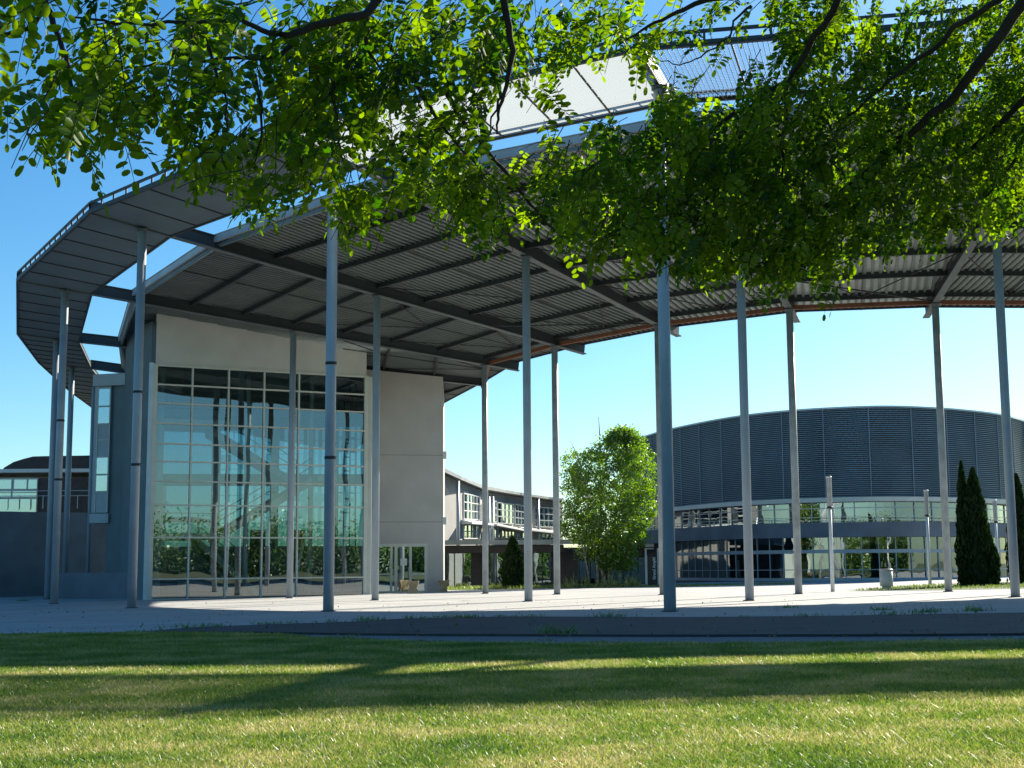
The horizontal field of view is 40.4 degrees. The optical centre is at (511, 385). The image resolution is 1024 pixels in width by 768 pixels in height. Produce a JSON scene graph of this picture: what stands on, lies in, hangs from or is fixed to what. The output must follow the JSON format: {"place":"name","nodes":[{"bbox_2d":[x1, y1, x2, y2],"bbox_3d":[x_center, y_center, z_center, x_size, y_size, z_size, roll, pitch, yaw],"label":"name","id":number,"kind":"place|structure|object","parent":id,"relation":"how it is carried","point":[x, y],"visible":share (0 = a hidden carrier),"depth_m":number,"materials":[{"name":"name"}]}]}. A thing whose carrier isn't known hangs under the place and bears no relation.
{"place":"outdoors","nodes":[
{"label":"outdoors","id":0,"kind":"place"},
{"bbox_2d":[445,468,562,545],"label":"curved wing","id":1,"kind":"structure","parent":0,"point":[463,505],"depth_m":112.05,"materials":[{"name":"white paint"}]},
{"bbox_2d":[463,493,479,519],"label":"window","id":2,"kind":"structure","parent":1,"relation":"in","point":[471,503],"depth_m":108.15,"materials":[{"name":"white paint"}]},
{"bbox_2d":[463,524,480,538],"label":"window","id":3,"kind":"structure","parent":1,"relation":"in","point":[469,531],"depth_m":107.97,"materials":[{"name":"glass"}]},
{"bbox_2d":[490,500,496,521],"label":"window","id":4,"kind":"structure","parent":1,"relation":"in","point":[495,502],"depth_m":114.43,"materials":[{"name":"metal"}]},
{"bbox_2d":[490,527,497,538],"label":"window","id":5,"kind":"structure","parent":1,"relation":"in","point":[495,528],"depth_m":114.34,"materials":[{"name":"grey glass"}]},
{"bbox_2d":[497,502,513,523],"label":"window","id":6,"kind":"structure","parent":1,"relation":"in","point":[505,511],"depth_m":116.88,"materials":[{"name":"glass"}]},
{"bbox_2d":[498,528,515,538],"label":"window","id":7,"kind":"structure","parent":1,"relation":"in","point":[502,533],"depth_m":116.57,"materials":[{"name":"glass"}]},
{"bbox_2d":[514,504,523,524],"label":"window","id":8,"kind":"structure","parent":1,"relation":"in","point":[518,509],"depth_m":120.04,"materials":[{"name":"glass"}]},
{"bbox_2d":[516,531,523,538],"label":"window","id":9,"kind":"structure","parent":1,"relation":"in","point":[519,535],"depth_m":119.95,"materials":[{"name":"glass"}]},
{"bbox_2d":[534,507,552,527],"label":"window","id":10,"kind":"structure","parent":1,"relation":"in","point":[546,513],"depth_m":125.35,"materials":[{"name":"glass"}]},
{"bbox_2d":[540,533,552,539],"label":"window","id":11,"kind":"structure","parent":1,"relation":"in","point":[543,536],"depth_m":125.32,"materials":[{"name":"glass"}]},
{"bbox_2d":[0,577,1023,633],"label":"plaza","id":12,"kind":"structure","parent":0,"point":[844,599],"depth_m":45.24,"materials":[{"name":"concrete"}]},
{"bbox_2d":[0,511,105,596],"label":"retaining wall","id":13,"kind":"structure","parent":12,"relation":"on","point":[22,550],"depth_m":85.44,"materials":[{"name":"grey concrete"}]},
{"bbox_2d":[58,572,176,598],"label":"wall","id":14,"kind":"structure","parent":12,"relation":"on","point":[89,585],"depth_m":73.19,"materials":[{"name":"grey concrete"}]},
{"bbox_2d":[86,314,446,599],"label":"stair hall","id":15,"kind":"structure","parent":12,"relation":"on","point":[213,505],"depth_m":75.72,"materials":[{"name":"clear glass"}]},
{"bbox_2d":[236,402,304,593],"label":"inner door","id":16,"kind":"structure","parent":15,"relation":"in","point":[256,414],"depth_m":77.18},
{"bbox_2d":[407,581,418,592],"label":"planter","id":17,"kind":"object","parent":12,"relation":"on","point":[413,585],"visible":0.93,"depth_m":72.61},
{"bbox_2d":[437,580,449,591],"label":"planter","id":18,"kind":"object","parent":12,"relation":"on","point":[443,584],"visible":0.99,"depth_m":74.90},
{"bbox_2d":[11,598,995,633],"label":"joint weeds","id":19,"kind":"object","parent":12,"relation":"on","point":[555,630],"visible":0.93,"depth_m":32.95,"materials":[{"name":"green plant"}]},
{"bbox_2d":[16,4,1023,611],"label":"canopy","id":20,"kind":"object","parent":12,"relation":"on","point":[406,296],"visible":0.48,"depth_m":55.88,"materials":[{"name":"metal"}]},
{"bbox_2d":[445,539,601,587],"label":"entrance pavilion","id":21,"kind":"structure","parent":12,"relation":"on","point":[463,562],"depth_m":92.19,"materials":[{"name":"concrete"}]},
{"bbox_2d":[445,553,471,586],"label":"window","id":22,"kind":"structure","parent":21,"relation":"in","point":[458,566],"depth_m":92.26,"materials":[{"name":"glass"}]},
{"bbox_2d":[488,553,503,586],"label":"window","id":23,"kind":"structure","parent":21,"relation":"in","point":[494,559],"depth_m":92.26,"materials":[{"name":"glass"}]},
{"bbox_2d":[533,553,551,584],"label":"window","id":24,"kind":"structure","parent":21,"relation":"in","point":[542,562],"depth_m":92.26,"materials":[{"name":"glass"}]},
{"bbox_2d":[578,557,601,580],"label":"court windows","id":25,"kind":"structure","parent":21,"relation":"in","point":[582,568],"depth_m":97.83,"materials":[{"name":"white paint"}]},
{"bbox_2d":[826,476,834,591],"bbox_3d":[13.502,6.304,58.903,0.255,4.892,0.251,0,-8,0],"label":"street lamp","id":26,"kind":"object","parent":12,"relation":"on","point":[829,493],"visible":0.98,"depth_m":58.87,"materials":[{"name":"grey metal"}]},
{"bbox_2d":[992,500,998,552],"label":"street lamp","id":27,"kind":"object","parent":12,"relation":"on","point":[995,520],"visible":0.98,"depth_m":79.57,"materials":[{"name":"grey metal"}]},
{"bbox_2d":[0,0,1023,547],"label":"sky","id":28,"kind":"structure","parent":0,"point":[876,357],"materials":[{"name":"blue"}]},
{"bbox_2d":[143,612,1023,633],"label":"road","id":29,"kind":"structure","parent":0,"point":[918,623],"depth_m":28.80,"materials":[{"name":"grey asphalt"}]},
{"bbox_2d":[7,631,1023,636],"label":"kerb","id":30,"kind":"structure","parent":29,"relation":"on","point":[702,635],"depth_m":23.86,"materials":[{"name":"concrete"}]},
{"bbox_2d":[453,583,768,589],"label":"grass verge","id":31,"kind":"object","parent":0,"point":[613,587],"depth_m":81.39,"materials":[{"name":"green plant"}]},
{"bbox_2d":[498,536,523,587],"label":"conical shrub","id":32,"kind":"object","parent":31,"relation":"on","point":[512,573],"visible":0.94,"depth_m":82.89,"materials":[{"name":"green plant"}]},
{"bbox_2d":[559,423,657,583],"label":"birch tree","id":33,"kind":"object","parent":31,"relation":"on","point":[627,445],"visible":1,"depth_m":84.76,"materials":[{"name":"green plant"}]},
{"bbox_2d":[646,555,658,584],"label":"sign pylon","id":34,"kind":"object","parent":31,"relation":"on","point":[652,576],"visible":1,"depth_m":89.14,"materials":[{"name":"white paint"}]},
{"bbox_2d":[447,572,1023,589],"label":"verge grass","id":35,"kind":"structure","parent":31,"relation":"on","point":[635,583],"depth_m":81.41,"materials":[{"name":"green plant"}]},
{"bbox_2d":[287,634,1023,643],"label":"gravel strip","id":36,"kind":"object","parent":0,"point":[527,639],"depth_m":23.06,"materials":[{"name":"grey gravel"}]},
{"bbox_2d":[3,599,1021,637],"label":"fallen leaves","id":37,"kind":"object","parent":36,"relation":"on","point":[492,632],"visible":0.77,"depth_m":28.66,"materials":[{"name":"brown plant"}]},
{"bbox_2d":[854,582,1023,590],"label":"grass island","id":38,"kind":"structure","parent":0,"point":[979,588],"depth_m":59.91,"materials":[{"name":"green plant"}]},
{"bbox_2d":[879,569,892,588],"bbox_3d":[16.939,8.773,62.941,0.615,0.898,0.615,0,-8,0],"label":"litter bin","id":39,"kind":"object","parent":38,"relation":"on","point":[886,577],"visible":0.94,"depth_m":62.71,"materials":[{"name":"silver metal"}]},
{"bbox_2d":[923,490,931,584],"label":"street lamp","id":40,"kind":"object","parent":38,"relation":"on","point":[926,505],"visible":0.99,"depth_m":70.06,"materials":[{"name":"grey metal"}]},
{"bbox_2d":[954,460,969,585],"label":"cypress","id":41,"kind":"object","parent":38,"relation":"on","point":[960,500],"visible":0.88,"depth_m":67.37,"materials":[{"name":"green plant"}]},
{"bbox_2d":[958,467,1001,585],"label":"cypress","id":42,"kind":"object","parent":38,"relation":"on","point":[984,565],"visible":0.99,"depth_m":66.67,"materials":[{"name":"green plant"}]},
{"bbox_2d":[1004,473,1023,582],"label":"cypress","id":43,"kind":"object","parent":38,"relation":"on","point":[1019,499],"visible":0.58,"depth_m":71.33,"materials":[{"name":"green plant"}]},
{"bbox_3d":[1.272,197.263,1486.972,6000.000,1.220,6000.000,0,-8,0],"label":"ground","id":44,"kind":"structure","parent":0,"visible":0},
{"bbox_2d":[0,455,89,512],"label":"annex building","id":45,"kind":"structure","parent":44,"relation":"on","point":[23,485],"depth_m":103.82,"materials":[{"name":"white paint"}]},
{"bbox_2d":[0,479,11,489],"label":"window","id":46,"kind":"structure","parent":45,"relation":"in","point":[5,484],"depth_m":103.91,"materials":[{"name":"clear glass"}]},
{"bbox_2d":[0,490,11,497],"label":"window","id":47,"kind":"structure","parent":45,"relation":"in","point":[3,493],"depth_m":103.81,"materials":[{"name":"clear glass"}]},
{"bbox_2d":[0,498,36,511],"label":"window","id":48,"kind":"structure","parent":45,"relation":"in","point":[25,503],"depth_m":103.71,"materials":[{"name":"clear glass"}]},
{"bbox_2d":[13,479,27,489],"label":"window","id":49,"kind":"structure","parent":45,"relation":"in","point":[19,484],"depth_m":103.91,"materials":[{"name":"clear glass"}]},
{"bbox_2d":[12,490,37,497],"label":"window","id":50,"kind":"structure","parent":45,"relation":"in","point":[15,493],"depth_m":103.81,"materials":[{"name":"clear glass"}]},
{"bbox_2d":[28,479,37,488],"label":"window","id":51,"kind":"structure","parent":45,"relation":"in","point":[32,483],"depth_m":103.91,"materials":[{"name":"clear glass"}]},
{"bbox_2d":[563,535,658,583],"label":"link lobby","id":52,"kind":"object","parent":44,"relation":"on","point":[651,548],"visible":0.27,"depth_m":95.25,"materials":[{"name":"grey concrete"}]},
{"bbox_2d":[580,561,594,578],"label":"court window","id":53,"kind":"structure","parent":52,"relation":"in","point":[592,571],"depth_m":102.97,"materials":[{"name":"black glass"}]},
{"bbox_2d":[617,405,1023,581],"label":"lecture hall","id":54,"kind":"structure","parent":44,"relation":"on","point":[879,464],"depth_m":96.25,"materials":[{"name":"metal"}]},
{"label":"lawn soil","id":55,"kind":"structure","parent":0,"visible":0},
{"bbox_2d":[0,0,1023,320],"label":"robinia tree","id":56,"kind":"object","parent":55,"relation":"on","point":[758,186],"visible":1,"depth_m":6.02,"materials":[{"name":"green plant"}]},
{"bbox_2d":[0,630,1023,767],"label":"lawn grass","id":57,"kind":"structure","parent":55,"relation":"on","point":[163,699],"depth_m":12.12,"materials":[{"name":"green plant"}]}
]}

